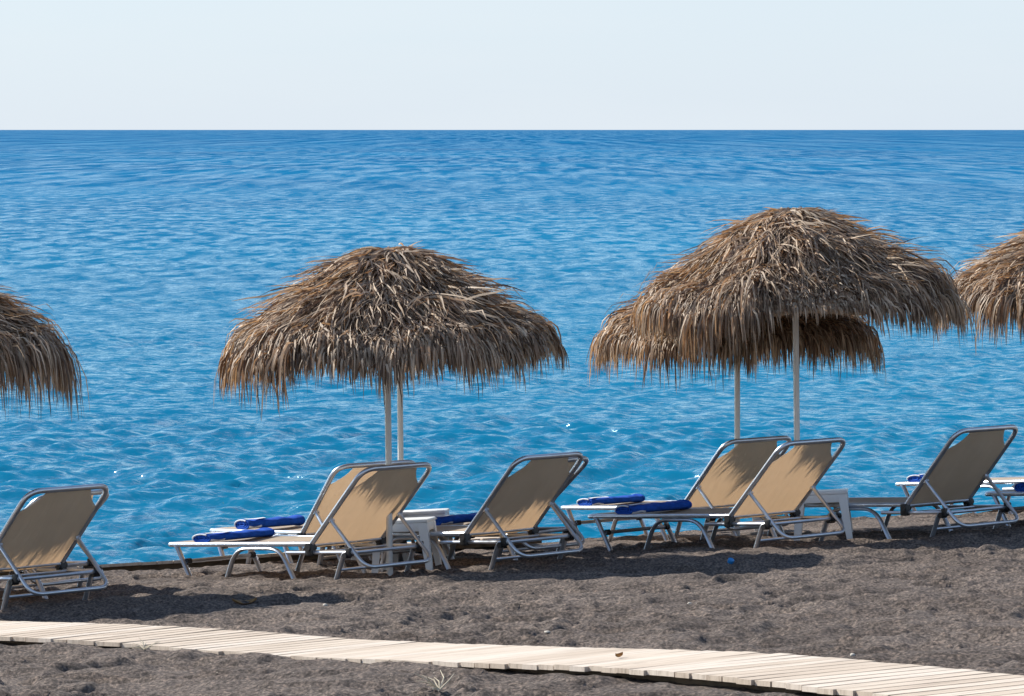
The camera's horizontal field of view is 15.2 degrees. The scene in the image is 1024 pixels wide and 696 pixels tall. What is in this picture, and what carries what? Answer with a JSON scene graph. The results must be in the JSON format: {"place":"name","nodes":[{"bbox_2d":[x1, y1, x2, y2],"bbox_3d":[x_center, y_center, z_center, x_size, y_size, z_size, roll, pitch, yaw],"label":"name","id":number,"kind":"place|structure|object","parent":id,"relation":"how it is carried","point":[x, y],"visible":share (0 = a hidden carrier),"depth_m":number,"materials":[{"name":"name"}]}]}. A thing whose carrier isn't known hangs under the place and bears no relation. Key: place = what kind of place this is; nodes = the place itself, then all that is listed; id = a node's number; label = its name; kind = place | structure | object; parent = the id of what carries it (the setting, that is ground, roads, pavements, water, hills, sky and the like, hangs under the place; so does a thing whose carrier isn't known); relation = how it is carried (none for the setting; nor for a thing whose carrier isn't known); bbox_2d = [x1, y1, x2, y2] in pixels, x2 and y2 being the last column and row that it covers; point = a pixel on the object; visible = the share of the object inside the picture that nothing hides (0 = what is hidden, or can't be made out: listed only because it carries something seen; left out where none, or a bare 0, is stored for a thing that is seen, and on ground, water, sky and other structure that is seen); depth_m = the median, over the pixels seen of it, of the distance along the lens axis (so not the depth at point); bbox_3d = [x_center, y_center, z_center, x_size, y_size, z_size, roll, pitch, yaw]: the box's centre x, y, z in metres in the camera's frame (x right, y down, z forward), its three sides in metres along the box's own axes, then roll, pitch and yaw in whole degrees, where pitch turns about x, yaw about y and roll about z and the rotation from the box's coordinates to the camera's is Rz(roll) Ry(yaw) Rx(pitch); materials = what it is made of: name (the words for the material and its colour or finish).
{"place":"outdoors","nodes":[
{"label":"outdoors","id":0,"kind":"place"},
{"bbox_2d":[232,597,256,603],"bbox_3d":[-1.603,1.517,23.039,0.150,0.039,0.075,-1,9,-17],"label":"dry leaf","id":1,"kind":"object","parent":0,"point":[240,602],"visible":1,"depth_m":23.05,"materials":[{"name":"brown plant"}]},
{"bbox_2d":[0,130,1023,564],"bbox_3d":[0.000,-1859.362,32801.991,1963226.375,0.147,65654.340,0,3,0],"label":"sea","id":2,"kind":"structure","parent":0,"point":[136,262],"depth_m":82.50,"materials":[{"name":"liquid"}]},
{"bbox_2d":[0,510,1023,695],"bbox_3d":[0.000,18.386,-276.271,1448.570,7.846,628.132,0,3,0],"label":"beach sand","id":3,"kind":"structure","parent":0,"point":[911,591],"depth_m":21.17,"materials":[{"name":"grey sand"}]},
{"bbox_2d":[0,285,90,419],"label":"thatched umbrella","id":4,"kind":"object","parent":3,"relation":"on","point":[30,347],"visible":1,"depth_m":23.75,"materials":[{"name":"brown plant"}]},
{"bbox_2d":[0,483,108,609],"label":"sun lounger","id":5,"kind":"object","parent":3,"relation":"on","point":[48,527],"visible":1,"depth_m":24.13,"materials":[{"name":"fabric"}]},
{"bbox_2d":[2,489,108,598],"bbox_3d":[-3.589,1.362,25.683,2.026,0.778,0.723,-3,0,40],"label":"sun lounger","id":6,"kind":"object","parent":3,"relation":"on","point":[87,564],"visible":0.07,"depth_m":25.16,"materials":[{"name":"metal"}]},
{"bbox_2d":[125,637,158,649],"bbox_3d":[-1.856,1.493,19.363,0.170,0.058,0.100,0,3,4],"label":"dry twig","id":7,"kind":"object","parent":3,"relation":"on","point":[142,648],"visible":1,"depth_m":19.35,"materials":[{"name":"white wood"}]},
{"bbox_2d":[168,462,431,579],"bbox_3d":[-1.426,1.219,25.854,1.968,0.848,0.723,-3,0,43],"label":"sun lounger","id":8,"kind":"object","parent":3,"relation":"on","point":[358,514],"visible":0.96,"depth_m":25.41,"materials":[{"name":"fabric"}]},
{"bbox_2d":[192,527,274,541],"bbox_3d":[-1.903,1.281,26.286,0.186,0.070,0.612,-3,0,43],"label":"folded towel","id":9,"kind":"object","parent":8,"relation":"on","point":[240,534],"visible":1,"depth_m":26.18,"materials":[{"name":"blue fabric"}]},
{"bbox_2d":[209,460,415,564],"bbox_3d":[-1.430,1.231,27.564,0.723,0.829,1.985,-3,0,-32],"label":"sun lounger","id":10,"kind":"object","parent":3,"relation":"on","point":[329,497],"visible":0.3,"depth_m":26.84,"materials":[{"name":"fabric"}]},
{"bbox_2d":[234,515,304,528],"bbox_3d":[-1.763,1.269,27.983,0.512,0.084,0.186,-3,0,-39],"label":"folded towel","id":11,"kind":"object","parent":10,"relation":"on","point":[262,522],"visible":0.98,"depth_m":27.89,"materials":[{"name":"blue fabric"}]},
{"bbox_2d":[344,513,407,560],"bbox_3d":[-0.968,1.359,27.257,0.422,0.375,0.422,-3,0,-10],"label":"side table","id":12,"kind":"object","parent":3,"relation":"on","point":[405,556],"visible":0.06,"depth_m":27.09,"materials":[{"name":"white plastic"}]},
{"bbox_2d":[214,241,569,575],"bbox_3d":[-0.808,0.521,25.554,2.360,2.457,2.399,-2,4,-20],"label":"thatched umbrella","id":13,"kind":"object","parent":3,"relation":"on","point":[383,312],"visible":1,"depth_m":24.85,"materials":[{"name":"brown plant"}]},
{"bbox_2d":[258,288,548,459],"bbox_3d":[-0.797,0.559,27.964,2.142,2.384,2.072,0,3,0],"label":"thatched umbrella","id":14,"kind":"object","parent":3,"relation":"on","point":[400,427],"depth_m":27.95,"materials":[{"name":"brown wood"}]},
{"bbox_2d":[371,517,441,572],"bbox_3d":[-0.718,1.345,26.038,0.422,0.375,0.422,-3,0,8],"label":"side table","id":15,"kind":"object","parent":3,"relation":"on","point":[424,526],"visible":0.59,"depth_m":25.86,"materials":[{"name":"white plastic"}]},
{"bbox_2d":[393,508,454,562],"bbox_3d":[-0.635,1.342,27.338,0.422,0.375,0.422,-3,0,4],"label":"side table","id":16,"kind":"object","parent":3,"relation":"on","point":[425,512],"visible":0.31,"depth_m":27.16,"materials":[{"name":"white plastic"}]},
{"bbox_2d":[414,670,453,690],"bbox_3d":[-0.351,1.415,16.353,0.138,0.083,0.224,2,4,29],"label":"dry twig","id":17,"kind":"object","parent":3,"relation":"on","point":[437,687],"visible":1,"depth_m":16.36,"materials":[{"name":"beige wood"}]},
{"bbox_2d":[333,451,582,571],"bbox_3d":[-0.407,1.164,26.227,1.959,0.858,0.723,-3,0,44],"label":"sun lounger","id":18,"kind":"object","parent":3,"relation":"on","point":[524,498],"visible":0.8,"depth_m":25.73,"materials":[{"name":"fabric"}]},
{"bbox_2d":[338,456,588,561],"bbox_3d":[-0.398,1.194,27.131,2.010,0.799,0.723,-3,0,40],"label":"sun lounger","id":19,"kind":"object","parent":3,"relation":"on","point":[572,462],"visible":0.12,"depth_m":26.75,"materials":[{"name":"metal"}]},
{"bbox_2d":[430,512,477,524],"bbox_3d":[-0.383,1.204,27.079,0.186,0.073,0.572,-3,0,40],"label":"folded towel","id":20,"kind":"object","parent":19,"relation":"on","point":[451,519],"visible":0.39,"depth_m":26.94,"materials":[{"name":"blue fabric"}]},
{"bbox_2d":[0,621,1023,695],"bbox_3d":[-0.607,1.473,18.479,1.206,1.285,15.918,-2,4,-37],"label":"boardwalk","id":21,"kind":"structure","parent":3,"relation":"on","point":[793,673],"depth_m":17.27,"materials":[{"name":"brown wood"}]},
{"bbox_2d":[561,436,791,541],"bbox_3d":[1.218,1.095,28.587,0.723,0.839,1.977,-3,0,-38],"label":"sun lounger","id":22,"kind":"object","parent":3,"relation":"on","point":[725,480],"visible":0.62,"depth_m":27.99,"materials":[{"name":"fabric"}]},
{"bbox_2d":[577,494,644,505],"bbox_3d":[0.750,1.153,29.108,0.532,0.068,0.186,-3,0,-38],"label":"folded towel","id":23,"kind":"object","parent":22,"relation":"on","point":[637,498],"visible":1,"depth_m":29.02,"materials":[{"name":"blue fabric"}]},
{"bbox_2d":[588,437,845,551],"bbox_3d":[1.430,1.078,26.913,0.723,0.848,1.968,-3,0,-43],"label":"sun lounger","id":24,"kind":"object","parent":3,"relation":"on","point":[787,482],"visible":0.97,"depth_m":26.45,"materials":[{"name":"fabric"}]},
{"bbox_2d":[614,499,691,513],"bbox_3d":[1.006,1.134,27.355,0.612,0.077,0.186,-3,0,-43],"label":"folded towel","id":25,"kind":"object","parent":24,"relation":"on","point":[682,504],"visible":1,"depth_m":27.26,"materials":[{"name":"blue fabric"}]},
{"bbox_2d":[727,558,733,563],"bbox_3d":[1.407,1.368,24.714,0.042,0.027,0.042,17,32,-1],"label":"bottle cap","id":26,"kind":"object","parent":3,"relation":"on","point":[730,561],"visible":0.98,"depth_m":24.70,"materials":[{"name":"blue plastic"}]},
{"bbox_2d":[708,517,763,535],"bbox_3d":[1.666,1.229,28.945,0.422,0.375,0.422,-3,-1,0],"label":"side table","id":27,"kind":"object","parent":3,"relation":"on","point":[753,519],"depth_m":28.74,"materials":[{"name":"white plastic"}]},
{"bbox_2d":[586,265,886,535],"bbox_3d":[1.664,0.476,28.546,2.224,2.306,2.291,1,4,20],"label":"thatched umbrella","id":28,"kind":"object","parent":3,"relation":"on","point":[826,337],"visible":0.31,"depth_m":27.77,"materials":[{"name":"brown plant"}]},
{"bbox_2d":[629,206,977,446],"bbox_3d":[2.018,0.303,27.143,2.429,2.614,2.404,-4,5,-40],"label":"thatched umbrella","id":29,"kind":"object","parent":3,"relation":"on","point":[769,265],"visible":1,"depth_m":26.45,"materials":[{"name":"brown plant"}]},
{"bbox_2d":[794,488,852,540],"bbox_3d":[2.208,1.200,27.302,0.422,0.375,0.422,-3,0,6],"label":"side table","id":30,"kind":"object","parent":3,"relation":"on","point":[840,496],"visible":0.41,"depth_m":27.12,"materials":[{"name":"white plastic"}]},
{"bbox_2d":[774,425,1018,538],"bbox_3d":[2.681,1.006,27.308,0.723,0.867,1.950,-3,0,-42],"label":"sun lounger","id":31,"kind":"object","parent":3,"relation":"on","point":[960,471],"visible":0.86,"depth_m":26.79,"materials":[{"name":"fabric"}]},
{"bbox_2d":[895,476,1023,513],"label":"sun lounger","id":32,"kind":"object","parent":3,"relation":"on","point":[999,480],"visible":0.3,"depth_m":30.63,"materials":[{"name":"metal"}]},
{"bbox_2d":[907,474,923,481],"bbox_3d":[3.410,1.036,30.851,0.513,0.070,0.186,-2,-1,-40],"label":"folded towel","id":33,"kind":"object","parent":32,"relation":"on","point":[915,478],"visible":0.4,"depth_m":30.69,"materials":[{"name":"blue fabric"}]},
{"bbox_2d":[933,223,1023,351],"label":"thatched umbrella","id":34,"kind":"object","parent":3,"relation":"on","point":[990,286],"visible":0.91,"depth_m":27.85,"materials":[{"name":"brown plant"}]},
{"bbox_2d":[985,489,1023,525],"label":"sun lounger","id":35,"kind":"object","parent":3,"relation":"on","point":[1010,492],"visible":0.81,"depth_m":27.72,"materials":[{"name":"metal"}]},
{"bbox_2d":[1013,481,1023,491],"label":"folded towel","id":36,"kind":"object","parent":35,"relation":"on","point":[1018,486],"visible":1,"depth_m":27.60,"materials":[{"name":"blue fabric"}]},
{"bbox_2d":[0,0,1023,129],"label":"sky","id":37,"kind":"structure","parent":0,"point":[65,64],"materials":[{"name":"white"}]}
]}

